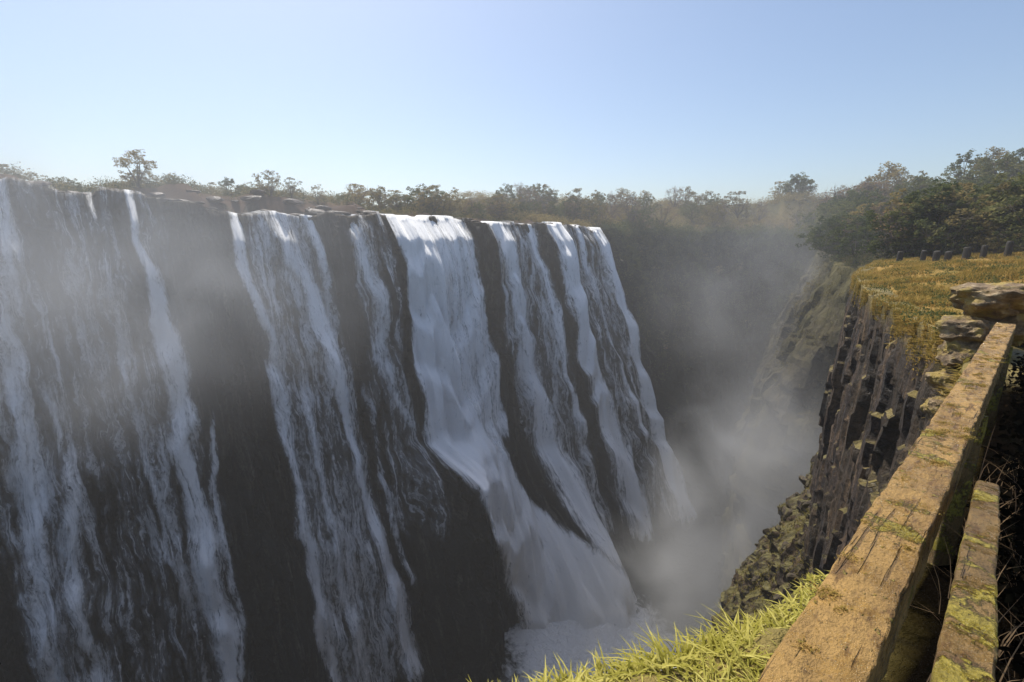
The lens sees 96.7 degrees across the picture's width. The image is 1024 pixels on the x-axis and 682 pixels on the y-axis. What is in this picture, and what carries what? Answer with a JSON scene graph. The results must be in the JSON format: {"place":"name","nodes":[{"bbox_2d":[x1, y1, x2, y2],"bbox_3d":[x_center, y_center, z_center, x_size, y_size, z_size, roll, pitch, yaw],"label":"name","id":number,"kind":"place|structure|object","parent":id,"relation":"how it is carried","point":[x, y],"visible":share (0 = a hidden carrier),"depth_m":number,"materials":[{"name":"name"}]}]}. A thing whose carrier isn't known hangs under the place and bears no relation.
{"place":"outdoors","nodes":[
{"label":"outdoors","id":0,"kind":"place"},
{"bbox_2d":[0,178,709,681],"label":"falls cliff","id":1,"kind":"structure","parent":0,"point":[464,612],"depth_m":84.01,"materials":[{"name":"grey stone"}]},
{"bbox_2d":[0,179,64,681],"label":"waterfall","id":2,"kind":"structure","parent":1,"relation":"on","point":[31,470],"depth_m":62.20,"materials":[{"name":"liquid"}]},
{"bbox_2d":[50,402,110,681],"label":"waterfall","id":3,"kind":"structure","parent":1,"relation":"attached to","point":[71,517],"depth_m":63.60,"materials":[{"name":"liquid"}]},
{"bbox_2d":[0,191,225,681],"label":"waterfall","id":4,"kind":"structure","parent":1,"relation":"on","point":[120,353],"depth_m":69.07,"materials":[{"name":"liquid"}]},
{"bbox_2d":[122,189,243,681],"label":"waterfall","id":5,"kind":"structure","parent":1,"relation":"on","point":[219,614],"depth_m":74.29,"materials":[{"name":"liquid"}]},
{"bbox_2d":[209,422,243,624],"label":"waterfall","id":6,"kind":"structure","parent":1,"relation":"attached to","point":[215,467],"depth_m":77.67,"materials":[{"name":"liquid"}]},
{"bbox_2d":[226,211,341,681],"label":"waterfall","id":7,"kind":"structure","parent":1,"relation":"attached to","point":[321,624],"depth_m":85.69,"materials":[{"name":"liquid"}]},
{"bbox_2d":[300,214,330,290],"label":"waterfall","id":8,"kind":"structure","parent":1,"relation":"on","point":[316,242],"depth_m":92.57,"materials":[{"name":"liquid"}]},
{"bbox_2d":[250,212,411,681],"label":"waterfall","id":9,"kind":"structure","parent":1,"relation":"on","point":[349,568],"depth_m":90.39,"materials":[{"name":"liquid"}]},
{"bbox_2d":[270,211,422,678],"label":"waterfall","id":10,"kind":"structure","parent":1,"relation":"on","point":[320,324],"depth_m":92.47,"materials":[{"name":"liquid"}]},
{"bbox_2d":[347,214,414,427],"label":"waterfall","id":11,"kind":"structure","parent":1,"relation":"on","point":[377,289],"depth_m":98.40,"materials":[{"name":"liquid"}]},
{"bbox_2d":[363,390,412,582],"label":"waterfall","id":12,"kind":"structure","parent":1,"relation":"attached to","point":[383,481],"depth_m":98.74,"materials":[{"name":"liquid"}]},
{"bbox_2d":[356,212,444,525],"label":"waterfall","id":13,"kind":"structure","parent":1,"relation":"on","point":[358,277],"depth_m":99.69,"materials":[{"name":"liquid"}]},
{"bbox_2d":[436,216,508,439],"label":"waterfall","id":14,"kind":"structure","parent":1,"relation":"on","point":[483,358],"depth_m":115.99,"materials":[{"name":"liquid"}]},
{"bbox_2d":[381,214,636,628],"bbox_3d":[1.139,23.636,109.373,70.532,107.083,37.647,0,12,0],"label":"waterfall","id":15,"kind":"structure","parent":1,"relation":"on","point":[556,573],"depth_m":111.04,"materials":[{"name":"liquid"}]},
{"bbox_2d":[487,221,612,549],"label":"waterfall","id":16,"kind":"structure","parent":1,"relation":"on","point":[555,365],"depth_m":135.72,"materials":[{"name":"liquid"}]},
{"bbox_2d":[481,221,623,570],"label":"waterfall","id":17,"kind":"structure","parent":1,"relation":"on","point":[576,493],"depth_m":129.67,"materials":[{"name":"liquid"}]},
{"bbox_2d":[518,223,587,436],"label":"waterfall","id":18,"kind":"structure","parent":1,"relation":"on","point":[558,322],"depth_m":135.94,"materials":[{"name":"liquid"}]},
{"bbox_2d":[532,221,652,540],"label":"waterfall","id":19,"kind":"structure","parent":1,"relation":"on","point":[635,501],"depth_m":142.21,"materials":[{"name":"liquid"}]},
{"bbox_2d":[572,225,648,436],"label":"waterfall","id":20,"kind":"structure","parent":1,"relation":"on","point":[582,244],"depth_m":151.73,"materials":[{"name":"liquid"}]},
{"bbox_2d":[567,226,675,517],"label":"waterfall","id":21,"kind":"structure","parent":1,"relation":"on","point":[623,395],"depth_m":149.83,"materials":[{"name":"liquid"}]},
{"bbox_2d":[587,227,696,523],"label":"waterfall","id":22,"kind":"structure","parent":1,"relation":"attached to","point":[674,478],"depth_m":155.53,"materials":[{"name":"liquid"}]},
{"bbox_2d":[0,174,1023,349],"bbox_3d":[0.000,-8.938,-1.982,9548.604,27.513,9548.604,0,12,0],"label":"ground","id":23,"kind":"structure","parent":0,"point":[178,191],"depth_m":96.65,"materials":[{"name":"brown soil"}]},
{"bbox_2d":[112,149,162,186],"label":"tree","id":24,"kind":"object","parent":23,"relation":"on","point":[146,163],"visible":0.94,"depth_m":85.48,"materials":[{"name":"green plant"}]},
{"bbox_2d":[251,169,280,195],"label":"tree","id":25,"kind":"object","parent":23,"relation":"on","point":[270,189],"visible":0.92,"depth_m":98.04,"materials":[{"name":"green plant"}]},
{"bbox_2d":[0,161,585,222],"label":"undergrowth","id":26,"kind":"object","parent":23,"relation":"on","point":[279,193],"visible":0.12,"depth_m":99.47,"materials":[{"name":"green plant"}]},
{"bbox_2d":[343,184,374,205],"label":"tree","id":27,"kind":"object","parent":23,"relation":"on","point":[358,195],"visible":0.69,"depth_m":118.94,"materials":[{"name":"green plant"}]},
{"bbox_2d":[361,185,401,209],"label":"tree","id":28,"kind":"object","parent":23,"relation":"on","point":[373,195],"visible":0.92,"depth_m":124.55,"materials":[{"name":"green plant"}]},
{"bbox_2d":[397,183,449,212],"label":"tree","id":29,"kind":"object","parent":23,"relation":"on","point":[411,193],"visible":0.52,"depth_m":132.08,"materials":[{"name":"green plant"}]},
{"bbox_2d":[417,185,459,214],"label":"tree","id":30,"kind":"object","parent":23,"relation":"on","point":[435,207],"visible":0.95,"depth_m":130.28,"materials":[{"name":"green plant"}]},
{"bbox_2d":[483,194,511,218],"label":"tree","id":31,"kind":"object","parent":23,"relation":"on","point":[497,203],"visible":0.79,"depth_m":148.58,"materials":[{"name":"green plant"}]},
{"bbox_2d":[481,194,520,221],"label":"tree","id":32,"kind":"object","parent":23,"relation":"on","point":[508,207],"visible":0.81,"depth_m":147.62,"materials":[{"name":"green plant"}]},
{"bbox_2d":[515,186,541,204],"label":"tree","id":33,"kind":"object","parent":23,"relation":"on","point":[526,198],"visible":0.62,"depth_m":191.21,"materials":[{"name":"green plant"}]},
{"bbox_2d":[560,188,599,216],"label":"tree","id":34,"kind":"object","parent":23,"relation":"on","point":[576,190],"visible":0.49,"depth_m":176.52,"materials":[{"name":"green plant"}]},
{"bbox_2d":[579,197,610,224],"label":"tree","id":35,"kind":"object","parent":23,"relation":"on","point":[588,211],"visible":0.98,"depth_m":168.87,"materials":[{"name":"green plant"}]},
{"bbox_2d":[633,195,662,216],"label":"tree","id":36,"kind":"object","parent":23,"relation":"on","point":[646,204],"visible":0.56,"depth_m":204.04,"materials":[{"name":"green plant"}]},
{"bbox_2d":[448,188,891,232],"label":"undergrowth","id":37,"kind":"object","parent":23,"relation":"on","point":[787,197],"visible":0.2,"depth_m":205.29,"materials":[{"name":"green plant"}]},
{"bbox_2d":[680,201,704,221],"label":"tree","id":38,"kind":"object","parent":23,"relation":"on","point":[694,207],"visible":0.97,"depth_m":206.93,"materials":[{"name":"green plant"}]},
{"bbox_2d":[703,202,726,227],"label":"tree","id":39,"kind":"object","parent":23,"relation":"on","point":[714,218],"visible":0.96,"depth_m":193.45,"materials":[{"name":"green plant"}]},
{"bbox_2d":[723,191,750,220],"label":"tree","id":40,"kind":"object","parent":23,"relation":"on","point":[735,199],"visible":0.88,"depth_m":210.66,"materials":[{"name":"green plant"}]},
{"bbox_2d":[776,172,817,200],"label":"tree","id":41,"kind":"object","parent":23,"relation":"on","point":[792,180],"visible":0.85,"depth_m":211.65,"materials":[{"name":"green plant"}]},
{"bbox_2d":[785,201,816,230],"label":"tree","id":42,"kind":"object","parent":23,"relation":"on","point":[798,211],"visible":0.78,"depth_m":187.97,"materials":[{"name":"green plant"}]},
{"bbox_2d":[797,188,869,224],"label":"tree","id":43,"kind":"object","parent":23,"relation":"on","point":[812,217],"visible":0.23,"depth_m":135.89,"materials":[{"name":"green plant"}]},
{"bbox_2d":[804,186,874,226],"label":"tree","id":44,"kind":"object","parent":23,"relation":"on","point":[826,197],"visible":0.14,"depth_m":150.07,"materials":[{"name":"green plant"}]},
{"bbox_2d":[865,161,913,201],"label":"tree","id":45,"kind":"object","parent":23,"relation":"on","point":[893,169],"visible":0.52,"depth_m":142.51,"materials":[{"name":"green plant"}]},
{"bbox_2d":[867,195,944,249],"bbox_3d":[43.409,-12.035,48.629,8.571,7.561,8.848,9,15,36],"label":"tree","id":46,"kind":"object","parent":23,"relation":"on","point":[891,231],"visible":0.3,"depth_m":48.27,"materials":[{"name":"green plant"}]},
{"bbox_2d":[888,175,933,207],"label":"tree","id":47,"kind":"object","parent":23,"relation":"on","point":[919,178],"visible":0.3,"depth_m":116.14,"materials":[{"name":"green plant"}]},
{"bbox_2d":[891,177,937,198],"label":"tree","id":48,"kind":"object","parent":23,"relation":"on","point":[923,185],"visible":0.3,"depth_m":105.92,"materials":[{"name":"green plant"}]},
{"bbox_2d":[864,193,974,257],"bbox_3d":[43.087,-11.968,48.402,7.492,7.191,9.805,-11,17,-41],"label":"tree","id":49,"kind":"object","parent":23,"relation":"on","point":[872,217],"visible":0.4,"depth_m":47.79,"materials":[{"name":"green plant"}]},
{"bbox_2d":[873,204,966,245],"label":"tree","id":50,"kind":"object","parent":23,"relation":"on","point":[930,217],"visible":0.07,"depth_m":48.14,"materials":[{"name":"green plant"}]},
{"bbox_2d":[895,230,950,257],"bbox_3d":[43.169,-9.940,47.509,4.438,3.342,5.585,6,14,23],"label":"bush","id":51,"kind":"object","parent":23,"relation":"on","point":[918,254],"visible":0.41,"depth_m":47.09,"materials":[{"name":"green plant"}]},
{"bbox_2d":[824,176,1023,266],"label":"undergrowth","id":52,"kind":"object","parent":23,"relation":"on","point":[860,258],"visible":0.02,"depth_m":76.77,"materials":[{"name":"green plant"}]},
{"bbox_2d":[884,182,975,227],"bbox_3d":[46.832,-12.921,49.360,10.901,8.092,7.481,2,13,8],"label":"tree","id":53,"kind":"object","parent":23,"relation":"on","point":[966,186],"visible":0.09,"depth_m":49.48,"materials":[{"name":"green plant"}]},
{"bbox_2d":[866,189,997,252],"bbox_3d":[45.103,-11.990,47.844,10.403,7.501,8.951,0,13,-1],"label":"tree","id":54,"kind":"object","parent":23,"relation":"on","point":[915,235],"visible":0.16,"depth_m":46.32,"materials":[{"name":"green plant"}]},
{"bbox_2d":[870,202,994,256],"bbox_3d":[43.372,-11.376,46.624,9.361,6.553,7.768,2,13,10],"label":"tree","id":55,"kind":"object","parent":23,"relation":"on","point":[892,213],"visible":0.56,"depth_m":46.18,"materials":[{"name":"green plant"}]},
{"bbox_2d":[878,182,991,256],"bbox_3d":[44.222,-12.485,48.203,9.389,7.967,7.791,1,13,4],"label":"tree","id":56,"kind":"object","parent":23,"relation":"on","point":[960,201],"visible":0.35,"depth_m":46.22,"materials":[{"name":"green plant"}]},
{"bbox_2d":[854,249,1023,347],"bbox_3d":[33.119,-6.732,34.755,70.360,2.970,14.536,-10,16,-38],"label":"dry grass","id":57,"kind":"structure","parent":23,"relation":"on","point":[925,295],"depth_m":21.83,"materials":[{"name":"plant"}]},
{"bbox_2d":[891,188,994,255],"bbox_3d":[43.969,-11.831,46.394,8.804,7.174,6.730,31,33,66],"label":"tree","id":58,"kind":"object","parent":23,"relation":"on","point":[956,217],"visible":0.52,"depth_m":45.01,"materials":[{"name":"green plant"}]},
{"bbox_2d":[886,179,1009,238],"bbox_3d":[47.221,-12.909,48.812,12.145,9.019,10.078,-8,15,-33],"label":"tree","id":59,"kind":"object","parent":23,"relation":"on","point":[948,193],"visible":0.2,"depth_m":47.98,"materials":[{"name":"green plant"}]},
{"bbox_2d":[921,222,996,254],"bbox_3d":[44.169,-9.898,44.741,5.645,3.378,4.486,2,13,10],"label":"bush","id":60,"kind":"object","parent":23,"relation":"on","point":[963,245],"visible":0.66,"depth_m":43.94,"materials":[{"name":"green plant"}]},
{"bbox_2d":[940,149,997,186],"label":"tree","id":61,"kind":"object","parent":23,"relation":"on","point":[958,172],"visible":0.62,"depth_m":112.69,"materials":[{"name":"green plant"}]},
{"bbox_2d":[926,343,1023,681],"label":"dark undergrowth","id":62,"kind":"object","parent":23,"relation":"on","point":[1007,596],"visible":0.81,"depth_m":2.48,"materials":[{"name":"green plant"}]},
{"bbox_2d":[959,223,1001,253],"bbox_3d":[44.639,-9.590,43.388,3.211,3.208,2.986,-2,13,-10],"label":"bush","id":63,"kind":"object","parent":23,"relation":"on","point":[969,242],"visible":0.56,"depth_m":43.33,"materials":[{"name":"green plant"}]},
{"bbox_2d":[962,174,1001,194],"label":"tree","id":64,"kind":"object","parent":23,"relation":"on","point":[982,180],"visible":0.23,"depth_m":84.73,"materials":[{"name":"green plant"}]},
{"bbox_2d":[950,151,1023,185],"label":"tree","id":65,"kind":"object","parent":23,"relation":"on","point":[1009,165],"visible":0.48,"depth_m":90.40,"materials":[{"name":"green plant"}]},
{"bbox_2d":[950,182,1023,251],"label":"tree","id":66,"kind":"object","parent":23,"relation":"on","point":[1000,187],"visible":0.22,"depth_m":43.24,"materials":[{"name":"green plant"}]},
{"bbox_2d":[951,160,1023,186],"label":"tree","id":67,"kind":"object","parent":23,"relation":"on","point":[982,170],"visible":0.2,"depth_m":96.58,"materials":[{"name":"green plant"}]},
{"bbox_2d":[962,171,1023,228],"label":"tree","id":68,"kind":"object","parent":23,"relation":"on","point":[1001,174],"visible":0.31,"depth_m":43.36,"materials":[{"name":"green plant"}]},
{"bbox_2d":[970,146,1015,180],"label":"tree","id":69,"kind":"object","parent":23,"relation":"on","point":[997,156],"visible":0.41,"depth_m":108.44,"materials":[{"name":"green plant"}]},
{"bbox_2d":[971,172,1023,250],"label":"tree","id":70,"kind":"object","parent":23,"relation":"on","point":[993,218],"visible":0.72,"depth_m":40.59,"materials":[{"name":"green plant"}]},
{"bbox_2d":[979,225,1018,253],"bbox_3d":[44.367,-9.023,41.531,2.815,3.024,3.027,8,15,32],"label":"bush","id":71,"kind":"object","parent":23,"relation":"on","point":[990,244],"visible":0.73,"depth_m":41.32,"materials":[{"name":"green plant"}]},
{"bbox_2d":[978,184,1022,237],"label":"tree","id":72,"kind":"object","parent":23,"relation":"on","point":[993,193],"visible":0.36,"depth_m":43.58,"materials":[{"name":"green plant"}]},
{"bbox_2d":[1007,180,1023,233],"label":"tree","id":73,"kind":"object","parent":23,"relation":"on","point":[1013,184],"visible":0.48,"depth_m":41.28,"materials":[{"name":"green plant"}]},
{"bbox_2d":[0,0,1023,375],"label":"sky","id":74,"kind":"structure","parent":0,"point":[655,97],"materials":[{"name":"blue"}]},
{"bbox_2d":[451,484,725,681],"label":"river pool","id":75,"kind":"structure","parent":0,"point":[676,581],"depth_m":119.75,"materials":[{"name":"grey liquid"}]},
{"bbox_2d":[603,227,816,524],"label":"gorge end cliff","id":76,"kind":"structure","parent":0,"point":[707,449],"depth_m":179.59,"materials":[{"name":"grey stone"}]},
{"bbox_2d":[608,195,643,223],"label":"tree","id":77,"kind":"object","parent":76,"relation":"on","point":[628,212],"visible":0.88,"depth_m":181.73,"materials":[{"name":"green plant"}]},
{"bbox_2d":[649,200,678,225],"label":"tree","id":78,"kind":"object","parent":76,"relation":"on","point":[667,210],"visible":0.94,"depth_m":188.78,"materials":[{"name":"green plant"}]},
{"bbox_2d":[587,217,817,431],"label":"undergrowth","id":79,"kind":"object","parent":76,"relation":"on","point":[668,229],"visible":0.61,"depth_m":183.09,"materials":[{"name":"green plant"}]},
{"bbox_2d":[698,250,867,639],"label":"gorge side cliff","id":80,"kind":"structure","parent":0,"point":[782,443],"depth_m":83.03,"materials":[{"name":"grey stone"}]},
{"bbox_2d":[717,251,853,570],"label":"undergrowth","id":81,"kind":"object","parent":80,"relation":"on","point":[815,268],"visible":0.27,"depth_m":94.42,"materials":[{"name":"green plant"}]},
{"bbox_2d":[793,199,855,236],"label":"tree","id":82,"kind":"object","parent":80,"relation":"on","point":[816,215],"visible":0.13,"depth_m":116.14,"materials":[{"name":"green plant"}]},
{"bbox_2d":[798,211,853,258],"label":"tree","id":83,"kind":"object","parent":80,"relation":"on","point":[821,218],"visible":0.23,"depth_m":92.56,"materials":[{"name":"green plant"}]},
{"bbox_2d":[795,213,860,260],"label":"tree","id":84,"kind":"object","parent":80,"relation":"on","point":[811,239],"visible":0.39,"depth_m":91.17,"materials":[{"name":"green plant"}]},
{"bbox_2d":[796,203,879,241],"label":"tree","id":85,"kind":"object","parent":80,"relation":"on","point":[802,227],"visible":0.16,"depth_m":114.23,"materials":[{"name":"green plant"}]},
{"bbox_2d":[821,216,873,259],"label":"tree","id":86,"kind":"object","parent":80,"relation":"on","point":[827,227],"visible":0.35,"depth_m":89.62,"materials":[{"name":"green plant"}]},
{"bbox_2d":[826,202,870,219],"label":"tree","id":87,"kind":"object","parent":80,"relation":"on","point":[846,209],"visible":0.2,"depth_m":105.40,"materials":[{"name":"green plant"}]},
{"bbox_2d":[817,214,885,262],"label":"tree","id":88,"kind":"object","parent":80,"relation":"on","point":[854,236],"visible":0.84,"depth_m":79.91,"materials":[{"name":"green plant"}]},
{"bbox_2d":[616,258,1023,681],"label":"cliff","id":89,"kind":"structure","parent":0,"point":[872,419],"depth_m":16.10,"materials":[{"name":"grey stone"}]},
{"bbox_2d":[467,569,827,681],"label":"grass tuft","id":90,"kind":"object","parent":89,"relation":"on","point":[689,655],"visible":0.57,"depth_m":2.06,"materials":[{"name":"green plant"}]},
{"bbox_2d":[706,456,812,640],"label":"slope plants","id":91,"kind":"object","parent":89,"relation":"on","point":[796,542],"visible":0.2,"depth_m":31.24,"materials":[{"name":"green plant"}]},
{"bbox_2d":[855,235,911,258],"bbox_3d":[41.317,-10.278,50.290,5.248,3.140,4.170,0,13,0],"label":"bush","id":92,"kind":"object","parent":89,"relation":"on","point":[886,252],"visible":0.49,"depth_m":49.81,"materials":[{"name":"green plant"}]},
{"bbox_2d":[758,323,1015,681],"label":"railing","id":93,"kind":"object","parent":89,"relation":"on","point":[846,626],"visible":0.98,"depth_m":1.07,"materials":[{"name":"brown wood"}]},
{"bbox_2d":[847,264,970,417],"bbox_3d":[19.169,-2.402,24.274,2.317,2.156,51.478,9,15,35],"label":"cliff moss","id":94,"kind":"object","parent":89,"relation":"on","point":[898,322],"visible":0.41,"depth_m":13.06,"materials":[{"name":"green plant"}]},
{"bbox_2d":[920,394,947,420],"bbox_3d":[7.596,1.188,8.025,0.594,0.440,0.786,-13,-5,38],"label":"boulder","id":95,"kind":"object","parent":89,"relation":"on","point":[929,408],"visible":0.51,"depth_m":8.05,"materials":[{"name":"brown stone"}]},
{"bbox_2d":[925,367,957,392],"bbox_3d":[7.848,0.723,8.121,0.573,0.494,0.646,-2,13,-9],"label":"boulder","id":96,"kind":"object","parent":89,"relation":"on","point":[932,379],"visible":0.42,"depth_m":8.12,"materials":[{"name":"brown stone"}]},
{"bbox_2d":[935,340,981,367],"bbox_3d":[8.004,0.221,8.145,0.706,0.571,0.615,13,-6,-23],"label":"boulder","id":97,"kind":"object","parent":89,"relation":"on","point":[951,353],"visible":0.73,"depth_m":7.98,"materials":[{"name":"brown stone"}]},
{"bbox_2d":[923,424,1023,681],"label":"dry stalks","id":98,"kind":"object","parent":89,"relation":"on","point":[1015,616],"visible":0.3,"depth_m":2.17,"materials":[{"name":"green plant"}]},
{"bbox_2d":[978,313,1023,345],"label":"boulder","id":99,"kind":"object","parent":89,"relation":"on","point":[1018,321],"visible":0.16,"depth_m":8.09,"materials":[{"name":"stone"}]},
{"bbox_2d":[949,282,1023,319],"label":"boulder","id":100,"kind":"object","parent":99,"relation":"on","point":[1000,301],"visible":0.93,"depth_m":7.91,"materials":[{"name":"brown stone"}]},
{"bbox_3d":[8.174,0.885,8.234,0.617,0.634,0.832,14,-4,-18],"label":"boulder","id":101,"kind":"object","parent":89,"relation":"on","visible":0},
{"bbox_3d":[8.388,0.293,8.244,0.828,0.616,0.721,-14,-1,-20],"label":"boulder","id":102,"kind":"object","parent":101,"relation":"on","visible":0},
{"bbox_2d":[935,315,994,342],"bbox_3d":[8.212,-0.196,8.162,1.152,0.566,0.879,-4,30,-11],"label":"boulder","id":103,"kind":"object","parent":102,"relation":"on","point":[963,328],"visible":0.76,"depth_m":8.01,"materials":[{"name":"brown stone"}]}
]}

